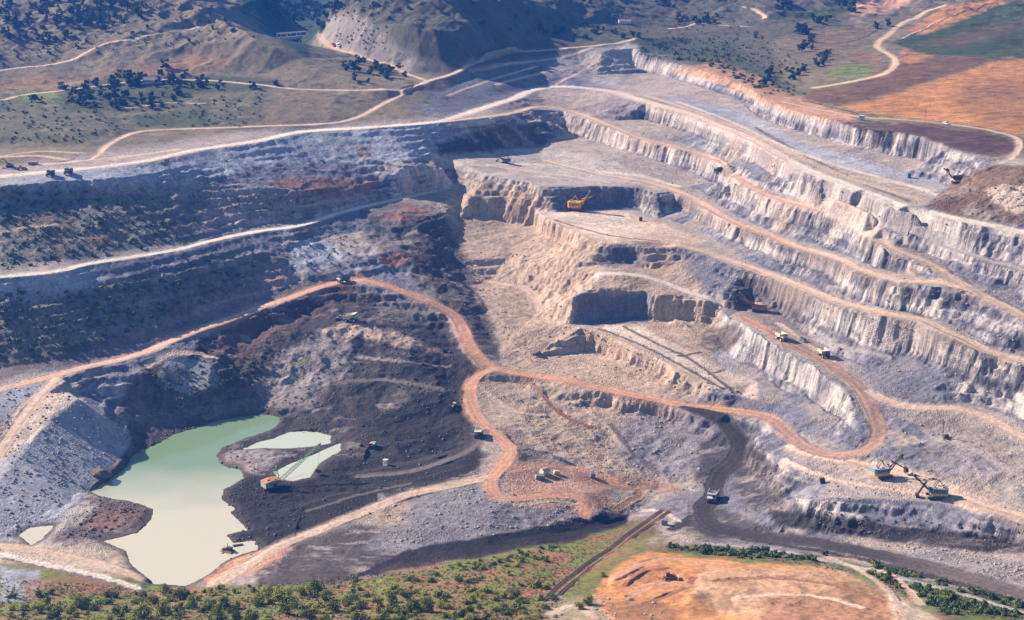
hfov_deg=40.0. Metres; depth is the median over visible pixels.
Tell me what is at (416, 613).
front shrub
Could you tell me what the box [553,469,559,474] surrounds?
shipping container
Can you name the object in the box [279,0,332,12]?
ground
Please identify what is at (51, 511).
spoil heap
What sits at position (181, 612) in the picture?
front shrub
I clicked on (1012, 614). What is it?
bank shrub
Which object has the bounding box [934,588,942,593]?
bank shrub
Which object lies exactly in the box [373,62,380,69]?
cliff tree
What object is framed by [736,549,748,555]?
hedge shrub
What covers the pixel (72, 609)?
broadleaf tree
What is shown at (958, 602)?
bank shrub
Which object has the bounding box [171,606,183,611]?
front shrub
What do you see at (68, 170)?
dump truck
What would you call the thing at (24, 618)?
front shrub
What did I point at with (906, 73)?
ploughed field
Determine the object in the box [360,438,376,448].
tracked excavator
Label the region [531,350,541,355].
boulder
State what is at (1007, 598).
bank shrub
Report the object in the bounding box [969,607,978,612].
bank shrub
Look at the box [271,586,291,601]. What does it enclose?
broadleaf tree
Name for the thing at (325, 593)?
broadleaf tree
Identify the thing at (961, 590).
bank shrub
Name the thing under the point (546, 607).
front shrub
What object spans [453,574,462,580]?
front shrub
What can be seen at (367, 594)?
front shrub
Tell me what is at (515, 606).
front shrub
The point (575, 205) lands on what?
rope shovel
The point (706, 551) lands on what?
hedge shrub
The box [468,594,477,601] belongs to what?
front shrub
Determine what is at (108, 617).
front shrub
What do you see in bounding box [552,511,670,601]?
railway track
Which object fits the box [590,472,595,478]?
shipping container
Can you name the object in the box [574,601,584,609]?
broadleaf tree
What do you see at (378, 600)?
broadleaf tree
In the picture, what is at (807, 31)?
field tree
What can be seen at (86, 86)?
grove tree
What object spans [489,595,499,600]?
front shrub
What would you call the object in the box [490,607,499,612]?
front shrub
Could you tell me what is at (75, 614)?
front shrub
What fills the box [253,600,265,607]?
front shrub
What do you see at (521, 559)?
front shrub
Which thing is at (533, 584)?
front shrub
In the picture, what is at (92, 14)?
hill tree
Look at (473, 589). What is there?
front shrub
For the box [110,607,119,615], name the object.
broadleaf tree
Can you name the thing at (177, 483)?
pond
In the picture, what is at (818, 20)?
farm tree
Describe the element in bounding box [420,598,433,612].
broadleaf tree
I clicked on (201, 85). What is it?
grove tree
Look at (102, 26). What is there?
hill tree
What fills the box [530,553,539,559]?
front shrub
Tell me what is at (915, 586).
bank shrub
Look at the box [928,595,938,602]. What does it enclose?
bank shrub
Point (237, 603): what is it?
front shrub
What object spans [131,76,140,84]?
tall tree
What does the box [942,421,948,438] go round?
drill rig
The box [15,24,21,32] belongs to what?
hill tree
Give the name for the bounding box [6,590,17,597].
front shrub
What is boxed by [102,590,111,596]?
front shrub
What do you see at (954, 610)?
bank shrub
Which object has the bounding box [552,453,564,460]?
site hut
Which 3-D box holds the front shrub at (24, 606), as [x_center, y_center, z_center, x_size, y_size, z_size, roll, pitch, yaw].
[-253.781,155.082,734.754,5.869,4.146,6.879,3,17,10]
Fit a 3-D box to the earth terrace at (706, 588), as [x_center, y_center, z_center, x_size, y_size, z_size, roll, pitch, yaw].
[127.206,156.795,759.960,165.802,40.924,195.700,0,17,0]
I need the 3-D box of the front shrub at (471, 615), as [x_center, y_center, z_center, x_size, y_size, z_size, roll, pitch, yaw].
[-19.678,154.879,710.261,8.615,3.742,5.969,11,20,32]
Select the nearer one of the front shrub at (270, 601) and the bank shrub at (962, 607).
the bank shrub at (962, 607)
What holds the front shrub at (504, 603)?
on the front bank
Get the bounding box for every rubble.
[0,121,1023,619]
[62,169,1023,558]
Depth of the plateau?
1999.43 m
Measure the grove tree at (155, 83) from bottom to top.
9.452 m
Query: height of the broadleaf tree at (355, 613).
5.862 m
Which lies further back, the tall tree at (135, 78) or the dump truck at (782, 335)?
the tall tree at (135, 78)
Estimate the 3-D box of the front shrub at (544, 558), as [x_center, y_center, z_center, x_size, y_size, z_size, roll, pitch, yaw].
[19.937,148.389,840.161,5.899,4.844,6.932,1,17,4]
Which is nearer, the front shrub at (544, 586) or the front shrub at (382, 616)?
the front shrub at (382, 616)
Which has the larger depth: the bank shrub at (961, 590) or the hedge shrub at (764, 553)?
the hedge shrub at (764, 553)
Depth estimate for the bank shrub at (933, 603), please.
746.71 m
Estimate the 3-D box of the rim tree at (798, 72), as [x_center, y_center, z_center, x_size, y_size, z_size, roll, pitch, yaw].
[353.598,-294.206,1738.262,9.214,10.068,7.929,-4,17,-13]
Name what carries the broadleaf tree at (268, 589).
on the front bank
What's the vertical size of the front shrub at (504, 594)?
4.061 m
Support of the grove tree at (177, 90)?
on the hills
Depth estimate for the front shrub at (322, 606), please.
743.95 m
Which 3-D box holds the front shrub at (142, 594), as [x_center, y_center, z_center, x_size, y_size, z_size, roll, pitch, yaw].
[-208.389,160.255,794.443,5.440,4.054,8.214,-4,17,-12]
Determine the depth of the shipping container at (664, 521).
930.37 m
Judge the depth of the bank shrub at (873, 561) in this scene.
829.83 m
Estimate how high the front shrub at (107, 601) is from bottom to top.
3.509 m
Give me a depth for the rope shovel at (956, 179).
1236.73 m
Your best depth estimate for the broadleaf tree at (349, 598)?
754.42 m
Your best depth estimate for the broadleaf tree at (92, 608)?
742.72 m
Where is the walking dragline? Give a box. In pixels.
[260,443,320,489]
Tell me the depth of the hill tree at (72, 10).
1820.25 m
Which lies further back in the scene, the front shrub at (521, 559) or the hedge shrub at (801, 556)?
the hedge shrub at (801, 556)
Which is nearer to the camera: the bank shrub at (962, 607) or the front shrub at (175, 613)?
the front shrub at (175, 613)
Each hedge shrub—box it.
[666,541,672,547]
[691,545,701,550]
[702,546,710,553]
[727,550,734,555]
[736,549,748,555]
[745,549,753,554]
[760,551,767,556]
[767,551,777,557]
[798,554,808,559]
[810,555,818,561]
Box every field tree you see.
[797,43,806,50]
[799,26,804,33]
[804,27,810,33]
[807,35,813,42]
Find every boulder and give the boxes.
[91,468,111,479]
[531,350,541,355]
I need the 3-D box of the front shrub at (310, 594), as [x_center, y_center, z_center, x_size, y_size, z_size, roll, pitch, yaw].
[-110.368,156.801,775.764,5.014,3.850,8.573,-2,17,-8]
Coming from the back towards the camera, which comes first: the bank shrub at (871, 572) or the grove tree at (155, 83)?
the grove tree at (155, 83)
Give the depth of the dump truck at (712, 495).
972.86 m
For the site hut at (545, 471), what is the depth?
982.69 m
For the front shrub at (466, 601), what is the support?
on the front bank
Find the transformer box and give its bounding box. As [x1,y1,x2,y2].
[819,477,825,483]
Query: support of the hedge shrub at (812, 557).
on the front bank
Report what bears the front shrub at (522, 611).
on the front bank
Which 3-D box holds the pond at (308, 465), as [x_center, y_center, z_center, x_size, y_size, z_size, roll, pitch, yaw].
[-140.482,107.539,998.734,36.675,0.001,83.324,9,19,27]
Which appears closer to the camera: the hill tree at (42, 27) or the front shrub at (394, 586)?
the front shrub at (394, 586)
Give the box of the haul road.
[0,5,1023,600]
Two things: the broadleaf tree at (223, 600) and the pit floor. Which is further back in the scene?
the pit floor
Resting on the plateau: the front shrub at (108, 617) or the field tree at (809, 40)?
the field tree at (809, 40)
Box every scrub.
[0,0,805,142]
[0,184,354,412]
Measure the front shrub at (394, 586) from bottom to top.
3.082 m
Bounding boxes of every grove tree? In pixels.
[67,96,74,101]
[77,86,85,96]
[77,91,86,101]
[80,79,90,88]
[87,90,94,98]
[90,77,98,85]
[91,101,97,106]
[110,88,119,98]
[113,101,121,108]
[114,69,122,77]
[120,89,129,97]
[123,70,130,78]
[125,75,132,83]
[146,101,155,108]
[152,79,158,86]
[157,69,164,76]
[165,76,172,83]
[170,93,176,100]
[172,84,180,95]
[175,77,182,85]
[195,81,203,87]
[248,81,256,87]
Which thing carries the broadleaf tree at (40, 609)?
on the front bank
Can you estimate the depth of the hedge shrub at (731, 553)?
856.16 m
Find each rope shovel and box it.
[496,154,510,162]
[567,190,596,211]
[736,292,766,312]
[871,454,908,479]
[913,474,948,499]
[943,168,963,183]
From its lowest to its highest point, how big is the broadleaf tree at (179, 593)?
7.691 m
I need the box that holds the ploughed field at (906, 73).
[804,56,999,104]
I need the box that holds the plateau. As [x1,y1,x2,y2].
[640,0,1023,157]
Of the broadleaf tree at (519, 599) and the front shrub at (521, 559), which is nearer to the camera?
the broadleaf tree at (519, 599)
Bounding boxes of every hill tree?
[10,18,18,24]
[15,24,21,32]
[36,5,44,12]
[39,25,46,30]
[61,29,69,36]
[62,15,70,23]
[68,6,74,12]
[89,10,95,17]
[95,16,102,23]
[100,24,107,30]
[479,18,485,24]
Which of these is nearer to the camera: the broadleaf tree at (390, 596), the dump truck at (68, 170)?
the broadleaf tree at (390, 596)
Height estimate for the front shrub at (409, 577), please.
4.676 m
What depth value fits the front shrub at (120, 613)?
723.58 m
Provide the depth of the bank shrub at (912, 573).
809.75 m
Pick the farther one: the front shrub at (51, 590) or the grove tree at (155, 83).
the grove tree at (155, 83)
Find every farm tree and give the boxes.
[814,16,821,23]
[873,21,879,28]
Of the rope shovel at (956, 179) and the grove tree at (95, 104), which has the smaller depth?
the rope shovel at (956, 179)
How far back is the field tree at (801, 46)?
1919.64 m
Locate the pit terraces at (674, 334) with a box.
[0,42,1023,610]
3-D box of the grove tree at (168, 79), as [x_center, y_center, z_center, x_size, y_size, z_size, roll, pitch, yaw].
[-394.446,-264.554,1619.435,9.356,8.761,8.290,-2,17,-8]
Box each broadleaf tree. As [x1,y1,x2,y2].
[8,604,15,610]
[29,603,44,613]
[45,606,61,619]
[65,604,76,613]
[72,593,90,608]
[89,602,102,611]
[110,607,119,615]
[133,602,154,618]
[144,595,158,604]
[155,598,172,615]
[160,583,173,595]
[169,587,193,601]
[186,595,197,607]
[200,598,215,610]
[208,606,226,619]
[217,596,231,609]
[225,606,240,619]
[242,610,258,619]
[249,591,266,605]
[261,584,275,598]
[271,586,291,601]
[277,598,297,614]
[294,585,305,595]
[296,606,316,619]
[303,578,324,596]
[318,588,333,599]
[326,599,341,611]
[340,594,356,604]
[350,610,359,619]
[355,599,368,609]
[369,595,383,606]
[384,592,397,601]
[399,588,412,601]
[405,597,420,612]
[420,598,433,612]
[435,599,447,607]
[508,587,520,597]
[514,595,523,602]
[537,594,543,601]
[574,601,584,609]
[582,594,593,604]
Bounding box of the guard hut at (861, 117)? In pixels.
[859,115,864,120]
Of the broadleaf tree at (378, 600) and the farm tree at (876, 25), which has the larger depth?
the farm tree at (876, 25)
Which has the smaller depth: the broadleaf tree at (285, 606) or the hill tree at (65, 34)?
the broadleaf tree at (285, 606)
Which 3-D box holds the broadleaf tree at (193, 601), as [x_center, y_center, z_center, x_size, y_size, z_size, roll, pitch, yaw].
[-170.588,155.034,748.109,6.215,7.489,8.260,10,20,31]
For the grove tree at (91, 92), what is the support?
on the hills
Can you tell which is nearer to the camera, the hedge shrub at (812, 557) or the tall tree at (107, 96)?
the hedge shrub at (812, 557)
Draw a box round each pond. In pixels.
[19,526,52,544]
[91,415,278,585]
[243,431,330,448]
[274,443,340,480]
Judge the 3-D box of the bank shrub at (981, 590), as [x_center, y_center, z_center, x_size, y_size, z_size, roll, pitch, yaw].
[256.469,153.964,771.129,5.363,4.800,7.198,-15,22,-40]
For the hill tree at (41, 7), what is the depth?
1833.13 m
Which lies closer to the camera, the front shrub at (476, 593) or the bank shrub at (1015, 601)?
the bank shrub at (1015, 601)
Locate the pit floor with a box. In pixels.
[39,345,691,584]
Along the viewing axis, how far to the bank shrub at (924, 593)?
764.34 m
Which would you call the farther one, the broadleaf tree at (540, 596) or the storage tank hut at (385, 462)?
the storage tank hut at (385, 462)
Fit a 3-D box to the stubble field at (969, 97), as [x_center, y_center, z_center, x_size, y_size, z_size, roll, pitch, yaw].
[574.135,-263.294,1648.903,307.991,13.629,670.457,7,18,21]
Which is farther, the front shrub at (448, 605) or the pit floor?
the pit floor
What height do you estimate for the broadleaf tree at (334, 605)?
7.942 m
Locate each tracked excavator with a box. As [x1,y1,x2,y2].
[0,157,13,167]
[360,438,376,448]
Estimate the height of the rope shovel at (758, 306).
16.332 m
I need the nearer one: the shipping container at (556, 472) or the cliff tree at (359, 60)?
the shipping container at (556, 472)
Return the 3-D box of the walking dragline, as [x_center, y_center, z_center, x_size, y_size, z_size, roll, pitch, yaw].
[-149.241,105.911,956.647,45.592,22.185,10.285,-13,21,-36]
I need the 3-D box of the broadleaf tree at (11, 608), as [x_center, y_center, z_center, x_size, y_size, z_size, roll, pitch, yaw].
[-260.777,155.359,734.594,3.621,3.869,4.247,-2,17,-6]
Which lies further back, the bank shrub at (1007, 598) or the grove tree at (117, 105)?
the grove tree at (117, 105)
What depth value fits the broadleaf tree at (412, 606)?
729.51 m
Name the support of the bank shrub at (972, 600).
on the front bank
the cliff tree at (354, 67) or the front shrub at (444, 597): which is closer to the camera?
the front shrub at (444, 597)
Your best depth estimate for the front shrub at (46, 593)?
769.63 m
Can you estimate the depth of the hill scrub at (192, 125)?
1738.01 m
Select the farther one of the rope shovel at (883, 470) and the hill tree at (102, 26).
the hill tree at (102, 26)
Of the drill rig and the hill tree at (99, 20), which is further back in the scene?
the hill tree at (99, 20)
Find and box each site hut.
[28,160,37,164]
[539,467,549,475]
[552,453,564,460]
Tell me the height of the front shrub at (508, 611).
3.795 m
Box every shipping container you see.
[534,473,544,479]
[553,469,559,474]
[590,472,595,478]
[661,519,667,525]
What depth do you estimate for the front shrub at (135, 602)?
766.58 m
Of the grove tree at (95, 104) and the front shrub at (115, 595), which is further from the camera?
the grove tree at (95, 104)
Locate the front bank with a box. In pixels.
[0,519,1023,619]
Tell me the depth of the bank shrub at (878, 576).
803.09 m
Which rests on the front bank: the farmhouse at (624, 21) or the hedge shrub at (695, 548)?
the hedge shrub at (695, 548)
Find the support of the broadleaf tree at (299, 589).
on the front bank
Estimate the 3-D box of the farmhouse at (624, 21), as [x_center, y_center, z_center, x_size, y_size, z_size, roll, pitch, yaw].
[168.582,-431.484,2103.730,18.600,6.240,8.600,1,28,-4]
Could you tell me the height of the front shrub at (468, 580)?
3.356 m
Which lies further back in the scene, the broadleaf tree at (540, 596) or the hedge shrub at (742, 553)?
the hedge shrub at (742, 553)
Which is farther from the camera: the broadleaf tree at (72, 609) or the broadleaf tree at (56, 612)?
the broadleaf tree at (72, 609)
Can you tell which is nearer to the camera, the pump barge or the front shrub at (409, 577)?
the front shrub at (409, 577)
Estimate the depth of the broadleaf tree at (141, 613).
717.90 m
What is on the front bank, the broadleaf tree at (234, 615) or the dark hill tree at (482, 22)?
the broadleaf tree at (234, 615)
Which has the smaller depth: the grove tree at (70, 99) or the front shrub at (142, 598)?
the front shrub at (142, 598)
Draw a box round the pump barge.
[220,543,234,553]
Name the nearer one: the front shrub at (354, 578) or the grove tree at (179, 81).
the front shrub at (354, 578)
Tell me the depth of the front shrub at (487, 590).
773.81 m
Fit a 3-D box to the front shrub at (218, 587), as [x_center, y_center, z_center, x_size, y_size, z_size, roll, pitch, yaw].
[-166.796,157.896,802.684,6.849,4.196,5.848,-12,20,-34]
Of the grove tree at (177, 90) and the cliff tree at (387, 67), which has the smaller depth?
the grove tree at (177, 90)
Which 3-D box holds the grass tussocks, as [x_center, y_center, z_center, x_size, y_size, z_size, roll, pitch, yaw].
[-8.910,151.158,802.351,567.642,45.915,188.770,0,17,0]
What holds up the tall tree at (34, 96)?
on the hills
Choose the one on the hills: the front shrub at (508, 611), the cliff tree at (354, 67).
the cliff tree at (354, 67)
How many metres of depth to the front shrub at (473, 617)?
708.61 m
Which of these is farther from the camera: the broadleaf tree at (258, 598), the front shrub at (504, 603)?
the broadleaf tree at (258, 598)
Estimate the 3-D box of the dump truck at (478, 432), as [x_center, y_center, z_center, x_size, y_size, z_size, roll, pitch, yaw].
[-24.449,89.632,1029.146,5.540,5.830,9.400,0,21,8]
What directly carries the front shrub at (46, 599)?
on the front bank
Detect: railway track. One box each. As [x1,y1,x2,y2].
[542,509,662,599]
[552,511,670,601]
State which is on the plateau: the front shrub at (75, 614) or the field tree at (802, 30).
the field tree at (802, 30)
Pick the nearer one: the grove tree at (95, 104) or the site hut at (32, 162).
the site hut at (32, 162)
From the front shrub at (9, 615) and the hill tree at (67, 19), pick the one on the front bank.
the front shrub at (9, 615)
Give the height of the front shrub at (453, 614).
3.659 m
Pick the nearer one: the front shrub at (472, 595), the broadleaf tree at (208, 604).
the broadleaf tree at (208, 604)
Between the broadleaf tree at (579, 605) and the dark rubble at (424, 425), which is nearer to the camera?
the broadleaf tree at (579, 605)
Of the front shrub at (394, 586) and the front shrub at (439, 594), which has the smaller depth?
the front shrub at (439, 594)
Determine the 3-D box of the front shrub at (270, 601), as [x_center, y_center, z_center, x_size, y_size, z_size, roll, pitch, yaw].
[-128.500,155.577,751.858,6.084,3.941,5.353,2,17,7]
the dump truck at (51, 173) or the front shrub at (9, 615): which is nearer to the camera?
the front shrub at (9, 615)
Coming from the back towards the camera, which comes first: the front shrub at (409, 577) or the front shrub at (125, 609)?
the front shrub at (409, 577)
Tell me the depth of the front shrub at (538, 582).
785.89 m
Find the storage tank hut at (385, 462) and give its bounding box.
[383,459,388,465]
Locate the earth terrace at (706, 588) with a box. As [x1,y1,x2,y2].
[596,551,898,619]
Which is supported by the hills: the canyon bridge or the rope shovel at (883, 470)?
the canyon bridge
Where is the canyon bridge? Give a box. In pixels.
[276,31,307,39]
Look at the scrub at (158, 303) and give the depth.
1183.20 m
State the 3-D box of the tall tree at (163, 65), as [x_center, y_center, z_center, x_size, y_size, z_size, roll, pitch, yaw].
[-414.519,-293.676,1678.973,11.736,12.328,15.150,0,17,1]
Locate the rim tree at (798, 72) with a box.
[795,68,800,74]
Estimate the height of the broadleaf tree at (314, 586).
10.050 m
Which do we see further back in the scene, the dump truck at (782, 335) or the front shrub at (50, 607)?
the dump truck at (782, 335)
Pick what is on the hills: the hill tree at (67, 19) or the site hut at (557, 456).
the hill tree at (67, 19)
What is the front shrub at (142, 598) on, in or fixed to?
on the front bank
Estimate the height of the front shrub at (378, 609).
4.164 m
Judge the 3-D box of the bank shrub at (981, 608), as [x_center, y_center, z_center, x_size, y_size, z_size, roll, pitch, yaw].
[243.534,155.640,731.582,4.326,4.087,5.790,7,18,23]
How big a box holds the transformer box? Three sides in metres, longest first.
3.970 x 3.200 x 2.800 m
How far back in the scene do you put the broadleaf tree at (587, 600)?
743.56 m
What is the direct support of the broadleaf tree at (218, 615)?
on the front bank
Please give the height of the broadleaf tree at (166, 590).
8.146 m
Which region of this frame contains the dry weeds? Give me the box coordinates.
[0,528,628,619]
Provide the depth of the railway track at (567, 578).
852.13 m
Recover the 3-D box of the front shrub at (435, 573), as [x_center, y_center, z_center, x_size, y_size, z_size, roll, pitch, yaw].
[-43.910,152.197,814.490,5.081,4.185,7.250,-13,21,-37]
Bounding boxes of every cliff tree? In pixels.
[320,21,325,27]
[350,62,358,70]
[354,54,361,63]
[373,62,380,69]
[383,64,390,70]
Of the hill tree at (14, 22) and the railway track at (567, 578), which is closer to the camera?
the railway track at (567, 578)
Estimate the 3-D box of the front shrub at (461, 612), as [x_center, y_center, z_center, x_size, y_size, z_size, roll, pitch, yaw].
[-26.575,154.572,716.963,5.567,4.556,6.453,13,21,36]
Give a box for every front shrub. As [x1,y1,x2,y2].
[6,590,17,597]
[7,611,15,617]
[15,615,28,619]
[18,603,32,611]
[35,589,43,596]
[41,591,50,597]
[42,596,51,605]
[44,603,57,610]
[47,588,55,594]
[61,615,69,619]
[69,611,78,617]
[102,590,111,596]
[103,598,113,604]
[105,614,114,619]
[110,590,120,597]
[115,611,124,616]
[122,605,130,612]
[130,599,140,604]
[134,595,145,601]
[138,591,147,596]
[170,612,181,618]
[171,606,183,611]
[175,610,186,617]
[198,605,206,612]
[206,586,213,593]
[214,583,224,589]
[228,600,242,608]
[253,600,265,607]
[265,597,275,604]
[307,590,315,598]
[311,602,326,607]
[346,606,357,611]
[349,574,359,582]
[356,611,369,619]
[360,591,373,597]
[375,603,384,613]
[376,612,389,619]
[382,606,391,612]
[385,599,398,606]
[388,583,398,589]
[398,608,411,616]
[402,573,415,580]
[412,609,419,616]
[426,576,433,582]
[430,570,440,575]
[433,589,443,597]
[439,593,449,602]
[445,603,454,608]
[449,610,461,616]
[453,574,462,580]
[457,608,466,616]
[462,599,470,604]
[463,578,474,583]
[465,605,476,613]
[465,612,480,619]
[467,613,479,619]
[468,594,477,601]
[469,586,479,591]
[472,590,486,596]
[476,563,486,570]
[481,587,492,593]
[481,612,493,619]
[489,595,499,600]
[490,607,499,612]
[499,592,508,598]
[500,602,508,610]
[504,607,511,615]
[512,602,522,609]
[516,555,526,562]
[517,609,526,614]
[529,582,536,588]
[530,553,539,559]
[533,579,542,587]
[534,610,541,618]
[540,603,550,609]
[541,555,549,561]
[542,584,550,588]
[546,593,556,599]
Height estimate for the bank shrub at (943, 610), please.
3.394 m
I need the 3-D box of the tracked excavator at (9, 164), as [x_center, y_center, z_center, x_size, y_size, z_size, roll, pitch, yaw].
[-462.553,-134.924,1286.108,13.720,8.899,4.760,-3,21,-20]
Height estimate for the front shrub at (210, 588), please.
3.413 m
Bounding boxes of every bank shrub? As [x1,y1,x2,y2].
[865,568,876,574]
[870,559,880,566]
[875,571,883,578]
[881,575,889,581]
[893,582,900,587]
[908,570,915,576]
[911,584,920,589]
[916,589,928,596]
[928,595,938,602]
[928,600,937,606]
[934,578,946,585]
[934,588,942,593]
[938,607,947,612]
[941,602,949,608]
[944,596,952,603]
[951,599,961,605]
[952,607,959,614]
[956,586,965,592]
[959,602,968,609]
[969,597,976,604]
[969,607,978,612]
[976,588,987,594]
[976,599,988,605]
[976,605,984,612]
[987,592,994,598]
[1004,594,1014,601]
[1007,611,1016,616]
[1011,597,1021,604]
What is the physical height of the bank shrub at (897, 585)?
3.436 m
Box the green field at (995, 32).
[894,0,1023,58]
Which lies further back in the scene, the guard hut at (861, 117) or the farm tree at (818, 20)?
the farm tree at (818, 20)
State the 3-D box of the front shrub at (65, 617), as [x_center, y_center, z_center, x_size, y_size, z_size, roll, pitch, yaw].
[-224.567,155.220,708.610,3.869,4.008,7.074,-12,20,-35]
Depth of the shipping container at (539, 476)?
975.75 m
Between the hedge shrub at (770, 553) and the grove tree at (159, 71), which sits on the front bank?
the hedge shrub at (770, 553)
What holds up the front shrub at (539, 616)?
on the front bank
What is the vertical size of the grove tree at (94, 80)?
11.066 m
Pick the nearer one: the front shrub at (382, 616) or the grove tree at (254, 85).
the front shrub at (382, 616)
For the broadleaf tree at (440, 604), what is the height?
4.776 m
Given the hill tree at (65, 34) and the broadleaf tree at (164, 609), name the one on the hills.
the hill tree at (65, 34)
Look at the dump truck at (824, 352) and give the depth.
1095.30 m
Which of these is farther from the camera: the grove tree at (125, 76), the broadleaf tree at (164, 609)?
the grove tree at (125, 76)
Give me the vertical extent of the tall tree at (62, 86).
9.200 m
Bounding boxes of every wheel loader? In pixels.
[16,165,26,169]
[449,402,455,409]
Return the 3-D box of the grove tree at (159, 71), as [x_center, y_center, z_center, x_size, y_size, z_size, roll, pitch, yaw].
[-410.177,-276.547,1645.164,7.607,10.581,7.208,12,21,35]
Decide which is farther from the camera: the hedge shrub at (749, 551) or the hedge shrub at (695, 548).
the hedge shrub at (695, 548)
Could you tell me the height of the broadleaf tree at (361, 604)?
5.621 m
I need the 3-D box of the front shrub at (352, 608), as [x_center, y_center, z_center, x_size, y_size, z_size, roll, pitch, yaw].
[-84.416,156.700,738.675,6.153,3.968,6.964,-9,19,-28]
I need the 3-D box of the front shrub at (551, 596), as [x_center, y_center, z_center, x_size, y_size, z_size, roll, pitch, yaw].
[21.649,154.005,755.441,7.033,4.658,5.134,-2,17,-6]
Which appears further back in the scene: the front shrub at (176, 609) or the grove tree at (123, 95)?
the grove tree at (123, 95)
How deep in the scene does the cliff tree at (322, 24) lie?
1987.86 m
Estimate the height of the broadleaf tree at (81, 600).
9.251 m
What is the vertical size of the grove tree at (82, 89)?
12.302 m
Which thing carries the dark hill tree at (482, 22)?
on the hills
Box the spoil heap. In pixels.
[0,383,131,542]
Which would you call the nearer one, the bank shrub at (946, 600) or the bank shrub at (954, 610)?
the bank shrub at (954, 610)
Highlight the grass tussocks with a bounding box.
[0,538,1023,619]
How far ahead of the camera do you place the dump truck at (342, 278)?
1242.70 m
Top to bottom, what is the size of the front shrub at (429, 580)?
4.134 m
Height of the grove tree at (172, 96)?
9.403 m
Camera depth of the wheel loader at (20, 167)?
1279.72 m
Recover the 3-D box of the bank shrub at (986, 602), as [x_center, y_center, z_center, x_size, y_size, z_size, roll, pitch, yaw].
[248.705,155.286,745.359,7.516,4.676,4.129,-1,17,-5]
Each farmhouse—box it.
[142,77,158,83]
[618,19,630,23]
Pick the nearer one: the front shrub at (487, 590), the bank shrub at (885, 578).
the front shrub at (487, 590)
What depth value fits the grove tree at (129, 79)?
1617.22 m
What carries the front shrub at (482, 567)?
on the front bank
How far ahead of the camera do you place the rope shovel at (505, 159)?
1493.41 m
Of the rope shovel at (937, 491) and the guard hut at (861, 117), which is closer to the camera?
the rope shovel at (937, 491)
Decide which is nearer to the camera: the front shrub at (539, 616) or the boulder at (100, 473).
the front shrub at (539, 616)
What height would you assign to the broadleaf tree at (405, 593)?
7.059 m
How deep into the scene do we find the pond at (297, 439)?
1034.99 m
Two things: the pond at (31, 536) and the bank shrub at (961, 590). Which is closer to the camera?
the bank shrub at (961, 590)
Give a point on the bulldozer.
(670, 577)
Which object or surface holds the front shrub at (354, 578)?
on the front bank
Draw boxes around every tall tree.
[30,94,40,101]
[56,81,69,88]
[102,92,112,100]
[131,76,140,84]
[159,58,169,67]
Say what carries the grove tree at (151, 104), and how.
on the hills
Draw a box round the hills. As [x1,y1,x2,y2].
[0,0,640,166]
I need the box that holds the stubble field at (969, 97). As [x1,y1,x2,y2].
[840,59,1023,134]
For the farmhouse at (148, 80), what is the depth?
1615.17 m
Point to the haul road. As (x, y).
(704, 513)
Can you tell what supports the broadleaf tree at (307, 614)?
on the front bank
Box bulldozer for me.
[662,572,678,580]
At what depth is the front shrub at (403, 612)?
717.12 m
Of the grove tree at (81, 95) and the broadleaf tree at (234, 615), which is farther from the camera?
the grove tree at (81, 95)
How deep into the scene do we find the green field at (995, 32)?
2056.55 m
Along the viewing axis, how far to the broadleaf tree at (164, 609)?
727.61 m
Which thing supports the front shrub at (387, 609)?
on the front bank
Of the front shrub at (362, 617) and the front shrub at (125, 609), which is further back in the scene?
the front shrub at (125, 609)
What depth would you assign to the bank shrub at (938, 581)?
792.57 m
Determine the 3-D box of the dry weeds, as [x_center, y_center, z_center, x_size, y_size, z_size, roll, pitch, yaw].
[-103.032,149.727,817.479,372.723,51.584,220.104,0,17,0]
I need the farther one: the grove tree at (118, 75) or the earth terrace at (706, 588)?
the grove tree at (118, 75)
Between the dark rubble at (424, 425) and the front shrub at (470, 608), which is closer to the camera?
the front shrub at (470, 608)
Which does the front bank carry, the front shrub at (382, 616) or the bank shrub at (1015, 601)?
the front shrub at (382, 616)
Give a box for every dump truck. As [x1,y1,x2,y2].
[45,170,54,176]
[63,168,72,174]
[336,274,350,283]
[343,312,357,322]
[474,428,482,437]
[707,488,718,503]
[775,331,787,341]
[817,347,830,357]
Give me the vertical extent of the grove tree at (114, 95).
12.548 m
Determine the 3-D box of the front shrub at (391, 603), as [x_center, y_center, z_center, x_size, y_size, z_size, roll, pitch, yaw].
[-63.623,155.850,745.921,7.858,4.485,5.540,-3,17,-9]
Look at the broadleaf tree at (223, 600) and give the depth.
739.75 m
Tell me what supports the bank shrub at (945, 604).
on the front bank
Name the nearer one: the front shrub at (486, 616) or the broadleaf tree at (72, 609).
the front shrub at (486, 616)
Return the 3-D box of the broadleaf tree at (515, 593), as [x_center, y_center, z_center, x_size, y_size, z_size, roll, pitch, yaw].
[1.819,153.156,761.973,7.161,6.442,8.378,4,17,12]
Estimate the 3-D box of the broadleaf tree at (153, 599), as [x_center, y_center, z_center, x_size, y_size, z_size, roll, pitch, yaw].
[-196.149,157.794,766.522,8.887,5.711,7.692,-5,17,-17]

